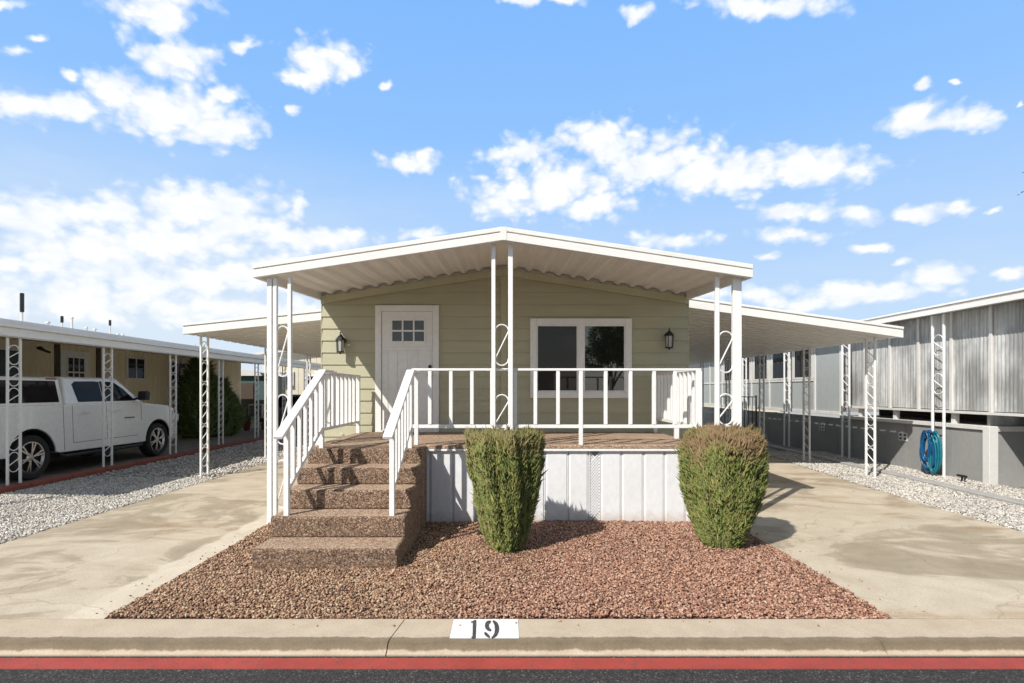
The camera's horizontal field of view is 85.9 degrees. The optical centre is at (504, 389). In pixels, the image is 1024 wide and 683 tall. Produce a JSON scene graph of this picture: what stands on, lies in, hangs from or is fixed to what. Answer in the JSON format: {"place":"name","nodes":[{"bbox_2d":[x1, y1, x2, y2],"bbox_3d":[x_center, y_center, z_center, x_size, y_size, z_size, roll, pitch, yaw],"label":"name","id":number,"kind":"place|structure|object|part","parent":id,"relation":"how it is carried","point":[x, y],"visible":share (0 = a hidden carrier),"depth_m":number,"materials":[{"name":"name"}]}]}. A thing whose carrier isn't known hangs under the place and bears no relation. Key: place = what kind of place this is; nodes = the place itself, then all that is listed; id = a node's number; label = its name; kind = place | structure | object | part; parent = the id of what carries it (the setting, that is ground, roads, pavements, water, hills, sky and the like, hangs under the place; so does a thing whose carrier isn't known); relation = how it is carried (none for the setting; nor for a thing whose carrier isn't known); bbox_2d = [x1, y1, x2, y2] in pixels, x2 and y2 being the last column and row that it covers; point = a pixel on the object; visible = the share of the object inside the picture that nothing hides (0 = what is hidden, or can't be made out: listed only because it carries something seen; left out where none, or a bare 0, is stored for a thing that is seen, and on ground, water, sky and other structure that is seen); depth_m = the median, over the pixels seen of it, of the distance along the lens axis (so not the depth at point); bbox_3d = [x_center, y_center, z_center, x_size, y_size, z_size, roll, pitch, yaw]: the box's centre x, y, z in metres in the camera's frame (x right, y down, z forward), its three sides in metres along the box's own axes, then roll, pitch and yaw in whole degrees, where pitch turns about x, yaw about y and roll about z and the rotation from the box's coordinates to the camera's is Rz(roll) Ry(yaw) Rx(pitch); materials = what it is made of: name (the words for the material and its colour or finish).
{"place":"outdoors","nodes":[
{"label":"outdoors","id":0,"kind":"place"},
{"bbox_2d":[0,426,302,485],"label":"neighbour driveway","id":1,"kind":"structure","parent":0,"point":[58,466],"depth_m":13.93,"materials":[{"name":"grey concrete"}]},
{"bbox_2d":[0,375,178,479],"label":"pickup truck","id":2,"kind":"object","parent":1,"relation":"on","point":[61,417],"visible":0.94,"depth_m":11.25,"materials":[{"name":"white paint"}]},
{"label":"cap window","id":3,"kind":"part","parent":2,"relation":"part of","materials":[{"name":"black glass"}]},
{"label":"side window","id":4,"kind":"part","parent":2,"relation":"part of","materials":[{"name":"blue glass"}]},
{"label":"side window","id":5,"kind":"part","parent":2,"relation":"part of","materials":[{"name":"black glass"}]},
{"bbox_2d":[171,345,231,437],"bbox_3d":[-10.841,-0.005,19.491,1.907,3.419,2.174,0,0,0],"label":"cypress tree","id":6,"kind":"object","parent":1,"relation":"on","point":[188,401],"visible":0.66,"depth_m":19.15,"materials":[{"name":"green plant"}]},
{"bbox_2d":[216,376,248,435],"bbox_3d":[-10.454,0.547,20.292,1.693,2.304,1.693,0,0,0],"label":"cypress tree","id":7,"kind":"object","parent":1,"relation":"on","point":[235,414],"visible":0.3,"depth_m":20.19,"materials":[{"name":"green plant"}]},
{"bbox_2d":[242,413,251,430],"bbox_3d":[-10.744,1.254,22.874,0.698,0.851,0.663,0,0,0],"label":"plant pot","id":8,"kind":"object","parent":1,"relation":"on","point":[246,426],"visible":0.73,"depth_m":22.81,"materials":[{"name":"red ceramic"}]},
{"bbox_2d":[248,404,266,427],"bbox_3d":[-11.050,1.155,24.593,0.600,1.050,0.615,0,0,0],"label":"air conditioner","id":9,"kind":"object","parent":1,"relation":"on","point":[251,408],"visible":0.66,"depth_m":24.31,"materials":[{"name":"plastic"}]},
{"bbox_2d":[257,415,263,428],"bbox_3d":[-10.343,1.309,23.617,0.675,0.742,0.787,0,0,35],"label":"plant pot","id":10,"kind":"object","parent":1,"relation":"on","point":[261,419],"visible":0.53,"depth_m":23.51,"materials":[{"name":"green ceramic"}]},
{"bbox_2d":[0,452,307,618],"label":"driveway","id":11,"kind":"structure","parent":0,"point":[88,568],"depth_m":5.87,"materials":[{"name":"concrete"}]},
{"bbox_2d":[2,431,308,539],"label":"gravel strip ground","id":12,"kind":"structure","parent":0,"point":[193,468],"depth_m":12.02,"materials":[{"name":"grey gravel"}]},
{"bbox_2d":[0,477,217,543],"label":"pale gravel strip","id":13,"kind":"object","parent":12,"relation":"on","point":[66,502],"visible":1,"depth_m":8.41,"materials":[{"name":"gravel"}]},
{"bbox_2d":[85,435,314,477],"bbox_3d":[-6.798,1.679,15.252,2.658,0.103,9.547,0,0,0],"label":"pale gravel strip","id":14,"kind":"object","parent":12,"relation":"on","point":[255,450],"visible":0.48,"depth_m":12.38,"materials":[{"name":"gravel"}]},
{"bbox_2d":[182,309,320,476],"bbox_3d":[-4.550,0.078,17.010,2.960,3.244,13.480,0,0,0],"label":"carport awning","id":15,"kind":"object","parent":14,"relation":"on","point":[306,333],"visible":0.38,"depth_m":10.83,"materials":[{"name":"metal"}]},
{"bbox_2d":[263,394,308,429],"bbox_3d":[-8.350,0.930,23.037,1.830,1.500,4.105,0,0,0],"label":"parked car","id":16,"kind":"object","parent":12,"relation":"on","point":[295,397],"visible":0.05,"depth_m":21.13,"materials":[{"name":"grey paint"}]},
{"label":"rear window","id":17,"kind":"part","parent":16,"relation":"part of","materials":[{"name":"black glass"}]},
{"bbox_2d":[107,520,890,619],"bbox_3d":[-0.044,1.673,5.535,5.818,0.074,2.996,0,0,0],"label":"red gravel","id":18,"kind":"structure","parent":0,"point":[597,533],"depth_m":4.75,"materials":[{"name":"brown gravel"}]},
{"bbox_2d":[252,432,690,571],"bbox_3d":[0.051,1.204,7.135,4.998,1.011,4.070,0,0,0],"label":"front porch","id":19,"kind":"object","parent":18,"relation":"on","point":[339,517],"visible":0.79,"depth_m":6.96,"materials":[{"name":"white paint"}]},
{"bbox_2d":[273,370,334,515],"bbox_3d":[-2.205,0.511,6.155,0.095,1.514,1.641,0,0,0],"label":"stair handrail","id":20,"kind":"object","parent":19,"relation":"on","point":[313,393],"visible":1,"depth_m":5.94,"materials":[{"name":"white metal"}]},
{"bbox_2d":[314,371,360,444],"bbox_3d":[-2.285,0.230,7.975,0.270,0.940,1.990,0,0,0],"label":"porch railing","id":21,"kind":"object","parent":19,"relation":"on","point":[341,399],"visible":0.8,"depth_m":8.04,"materials":[{"name":"white paint"}]},
{"bbox_2d":[383,370,418,515],"bbox_3d":[-1.140,0.511,6.167,0.095,1.514,1.666,0,0,0],"label":"stair handrail","id":22,"kind":"object","parent":19,"relation":"on","point":[398,432],"visible":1,"depth_m":5.89,"materials":[{"name":"white metal"}]},
{"bbox_2d":[412,368,701,444],"bbox_3d":[0.659,0.212,7.029,3.698,0.975,0.075,0,0,0],"label":"porch railing","id":23,"kind":"object","parent":19,"relation":"on","point":[697,397],"visible":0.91,"depth_m":7.01,"materials":[{"name":"white paint"}]},
{"bbox_2d":[654,371,693,438],"bbox_3d":[2.470,0.213,8.071,0.060,0.974,2.018,0,0,0],"label":"porch railing","id":24,"kind":"object","parent":19,"relation":"on","point":[685,397],"visible":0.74,"depth_m":7.89,"materials":[{"name":"white metal"}]},
{"bbox_2d":[253,227,752,523],"bbox_3d":[-0.025,-0.209,8.163,6.170,3.818,2.774,0,0,0],"label":"porch canopy","id":25,"kind":"object","parent":18,"relation":"on","point":[318,275],"visible":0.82,"depth_m":6.93,"materials":[{"name":"metal"}]},
{"bbox_2d":[462,422,547,553],"bbox_3d":[0.017,1.003,5.793,0.910,1.363,0.915,0,0,0],"label":"juniper shrub","id":26,"kind":"object","parent":18,"relation":"on","point":[505,469],"visible":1,"depth_m":5.53,"materials":[{"name":"green plant"}]},
{"bbox_2d":[95,533,924,626],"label":"stray stones","id":27,"kind":"object","parent":18,"relation":"on","point":[516,622],"visible":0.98,"depth_m":4.48,"materials":[{"name":"brown stone"}]},
{"bbox_2d":[444,532,795,564],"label":"needle litter","id":28,"kind":"object","parent":18,"relation":"on","point":[578,553],"visible":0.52,"depth_m":5.72,"materials":[{"name":"brown plant"}]},
{"bbox_2d":[674,420,770,549],"bbox_3d":[2.331,1.000,5.926,1.023,1.369,0.963,0,0,0],"label":"juniper shrub","id":29,"kind":"object","parent":18,"relation":"on","point":[723,478],"visible":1,"depth_m":5.67,"materials":[{"name":"green plant"}]},
{"bbox_2d":[0,656,1023,682],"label":"road","id":30,"kind":"structure","parent":0,"point":[511,675],"depth_m":3.41,"materials":[{"name":"grey asphalt"}]},
{"bbox_2d":[0,658,1023,668],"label":"road stripe","id":31,"kind":"object","parent":30,"relation":"on","point":[511,663],"visible":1,"depth_m":3.54,"materials":[{"name":"red paint"}]},
{"bbox_2d":[0,0,1023,370],"label":"sky","id":32,"kind":"structure","parent":0,"point":[865,158],"materials":[{"name":"blue"}]},
{"bbox_2d":[704,405,779,412],"bbox_3d":[9.700,-0.110,34.950,13.400,3.620,6.700,0,0,0],"label":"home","id":33,"kind":"object","parent":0,"point":[775,411],"visible":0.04,"depth_m":32.00,"materials":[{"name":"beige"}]},
{"bbox_2d":[777,412,878,417],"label":"lot","id":34,"kind":"structure","parent":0,"point":[835,416],"depth_m":37.94,"materials":[{"name":"grey concrete"}]},
{"bbox_2d":[252,350,320,393],"bbox_3d":[-8.250,-0.660,32.850,10.700,4.720,7.100,0,0,0],"label":"home","id":35,"kind":"object","parent":34,"relation":"on","point":[297,380],"visible":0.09,"depth_m":29.98,"materials":[{"name":"beige"}]},
{"bbox_2d":[284,371,293,385],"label":"window","id":36,"kind":"structure","parent":35,"relation":"in","point":[284,371],"depth_m":29.89,"materials":[{"name":"white paint"}]},
{"bbox_2d":[690,429,1023,531],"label":"gravel verge ground","id":37,"kind":"structure","parent":0,"point":[801,449],"depth_m":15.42,"materials":[{"name":"grey gravel"}]},
{"bbox_2d":[721,395,756,427],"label":"metal gate","id":38,"kind":"structure","parent":37,"relation":"on","point":[755,396],"depth_m":18.39,"materials":[{"name":"black metal"}]},
{"bbox_2d":[689,297,903,477],"bbox_3d":[5.190,-0.027,16.810,4.240,3.453,13.480,0,0,0],"label":"carport awning","id":39,"kind":"object","parent":37,"relation":"on","point":[767,331],"visible":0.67,"depth_m":11.16,"materials":[{"name":"metal"}]},
{"bbox_2d":[689,428,1023,505],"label":"garden edging","id":40,"kind":"object","parent":37,"relation":"on","point":[977,493],"visible":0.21,"depth_m":10.02,"materials":[{"name":"grey concrete"}]},
{"bbox_2d":[956,474,967,481],"bbox_3d":[8.347,1.624,10.032,0.079,0.152,0.241,0,0,10],"label":"hose tap","id":41,"kind":"object","parent":37,"relation":"on","point":[962,476],"visible":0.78,"depth_m":10.03,"materials":[{"name":"black metal"}]},
{"bbox_2d":[846,405,878,410],"bbox_3d":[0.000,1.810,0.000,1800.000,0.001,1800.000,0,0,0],"label":"ground","id":42,"kind":"structure","parent":0,"point":[853,409],"depth_m":51.05,"materials":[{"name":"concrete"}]},
{"bbox_2d":[0,619,1023,655],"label":"kerb","id":43,"kind":"structure","parent":42,"relation":"on","point":[537,637],"depth_m":3.73,"materials":[{"name":"concrete"}]},
{"bbox_2d":[450,619,518,637],"bbox_3d":[-0.140,1.678,3.873,0.470,0.007,0.310,0,0,0],"label":"painted house number","id":44,"kind":"object","parent":43,"relation":"on","point":[487,628],"visible":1,"depth_m":3.87,"materials":[{"name":"white paint"}]},
{"bbox_2d":[749,456,1023,618],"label":"driveway","id":45,"kind":"structure","parent":0,"point":[906,556],"depth_m":5.90,"materials":[{"name":"concrete"}]},
{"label":"lot ground","id":46,"kind":"structure","parent":0,"visible":0},
{"bbox_2d":[0,293,240,438],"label":"neighbour home","id":47,"kind":"object","parent":46,"relation":"on","point":[134,373],"visible":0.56,"depth_m":16.16,"materials":[{"name":"beige"}]},
{"bbox_2d":[0,347,18,375],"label":"window","id":48,"kind":"structure","parent":47,"relation":"in","point":[14,359],"depth_m":12.78,"materials":[{"name":"black glass"}]},
{"bbox_2d":[60,350,89,376],"bbox_3d":[-11.480,0.020,14.700,0.060,2.120,1.000,0,0,0],"label":"door","id":49,"kind":"structure","parent":47,"relation":"in","point":[72,363],"depth_m":14.64,"materials":[{"name":"white paint"}]},
{"bbox_2d":[126,356,145,379],"bbox_3d":[-11.485,-0.670,17.125,0.040,0.700,0.850,0,0,0],"label":"window","id":50,"kind":"structure","parent":47,"relation":"in","point":[135,366],"depth_m":17.10,"materials":[{"name":"black glass"}]},
{"bbox_2d":[171,361,185,381],"bbox_3d":[-11.485,-0.630,19.350,0.040,0.720,0.900,0,0,0],"label":"window","id":51,"kind":"structure","parent":47,"relation":"in","point":[180,365],"depth_m":19.33,"materials":[{"name":"black glass"}]},
{"bbox_2d":[0,429,308,493],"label":"brick edging","id":52,"kind":"object","parent":46,"relation":"on","point":[49,480],"visible":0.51,"depth_m":11.30,"materials":[{"name":"red brick"}]},
{"bbox_2d":[0,318,320,484],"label":"neighbour awning","id":53,"kind":"object","parent":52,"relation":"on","point":[20,331],"visible":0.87,"depth_m":11.52,"materials":[{"name":"metal"}]},
{"bbox_2d":[241,370,287,425],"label":"tool shed","id":54,"kind":"structure","parent":46,"relation":"on","point":[247,387],"depth_m":25.59,"materials":[{"name":"grey metal"}]},
{"bbox_2d":[241,383,253,424],"bbox_3d":[-12.100,0.655,25.579,0.800,1.950,0.038,0,0,0],"label":"door","id":55,"kind":"structure","parent":54,"relation":"in","point":[247,389],"depth_m":25.56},
{"bbox_2d":[321,265,688,441],"bbox_3d":[0.000,-0.245,16.590,6.360,3.890,15.019,0,0,0],"label":"manufactured home","id":56,"kind":"object","parent":46,"relation":"on","point":[393,333],"visible":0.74,"depth_m":9.18,"materials":[{"name":"green"}]},
{"bbox_2d":[335,332,346,353],"bbox_3d":[-2.705,-0.772,9.068,0.170,0.365,0.204,0,0,0],"label":"wall lamp","id":57,"kind":"object","parent":56,"relation":"attached to","point":[341,340],"visible":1,"depth_m":9.00,"materials":[{"name":"black metal"}]},
{"bbox_2d":[375,305,438,431],"bbox_3d":[-1.630,-0.355,9.180,1.060,2.110,0.080,0,0,0],"label":"door","id":58,"kind":"structure","parent":56,"relation":"in","point":[406,336],"depth_m":9.16,"materials":[{"name":"white paint"}]},
{"bbox_2d":[530,318,631,397],"bbox_3d":[1.265,-0.528,9.168,1.690,1.325,0.065,0,0,0],"label":"window","id":59,"kind":"structure","parent":56,"relation":"in","point":[554,342],"depth_m":9.17,"materials":[{"name":"black glass"}]},
{"bbox_2d":[664,328,673,349],"bbox_3d":[2.700,-0.843,9.068,0.170,0.365,0.204,0,0,0],"label":"wall lamp","id":60,"kind":"object","parent":56,"relation":"attached to","point":[669,338],"visible":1,"depth_m":9.00,"materials":[{"name":"black metal"}]},
{"bbox_2d":[689,288,1023,484],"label":"neighbour home","id":61,"kind":"object","parent":46,"relation":"on","point":[952,373],"visible":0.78,"depth_m":11.45,"materials":[{"name":"grey metal"}]},
{"bbox_2d":[723,360,730,381],"bbox_3d":[8.606,-0.795,21.140,0.024,0.950,1.120,0,0,0],"label":"window","id":62,"kind":"structure","parent":61,"relation":"in","point":[724,362],"depth_m":21.44,"materials":[{"name":"white glass"}]},
{"bbox_2d":[743,357,750,380],"bbox_3d":[8.606,-0.795,19.840,0.024,0.950,1.120,0,0,0],"label":"window","id":63,"kind":"structure","parent":61,"relation":"in","point":[748,359],"depth_m":19.41,"materials":[{"name":"white glass"}]},
{"bbox_2d":[753,355,768,380],"bbox_3d":[8.606,-0.795,18.540,0.024,0.950,1.120,0,0,0],"label":"window","id":64,"kind":"structure","parent":61,"relation":"in","point":[755,359],"depth_m":18.64,"materials":[{"name":"white glass"}]},
{"bbox_2d":[770,352,787,379],"bbox_3d":[8.606,-0.795,17.260,0.024,0.950,1.120,0,0,0],"label":"window","id":65,"kind":"structure","parent":61,"relation":"in","point":[776,360],"depth_m":17.28,"materials":[{"name":"white glass"}]},
{"bbox_2d":[792,349,813,378],"bbox_3d":[8.606,-0.795,15.920,0.024,0.950,1.120,0,0,0],"label":"window","id":66,"kind":"structure","parent":61,"relation":"in","point":[797,356],"depth_m":16.00,"materials":[{"name":"white glass"}]},
{"bbox_2d":[919,430,942,473],"bbox_3d":[8.368,1.208,10.789,0.184,0.854,0.501,0,0,0],"label":"garden hose","id":67,"kind":"object","parent":61,"relation":"hanging from","point":[933,458],"visible":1,"depth_m":10.73,"materials":[{"name":"blue plastic"}]}
]}

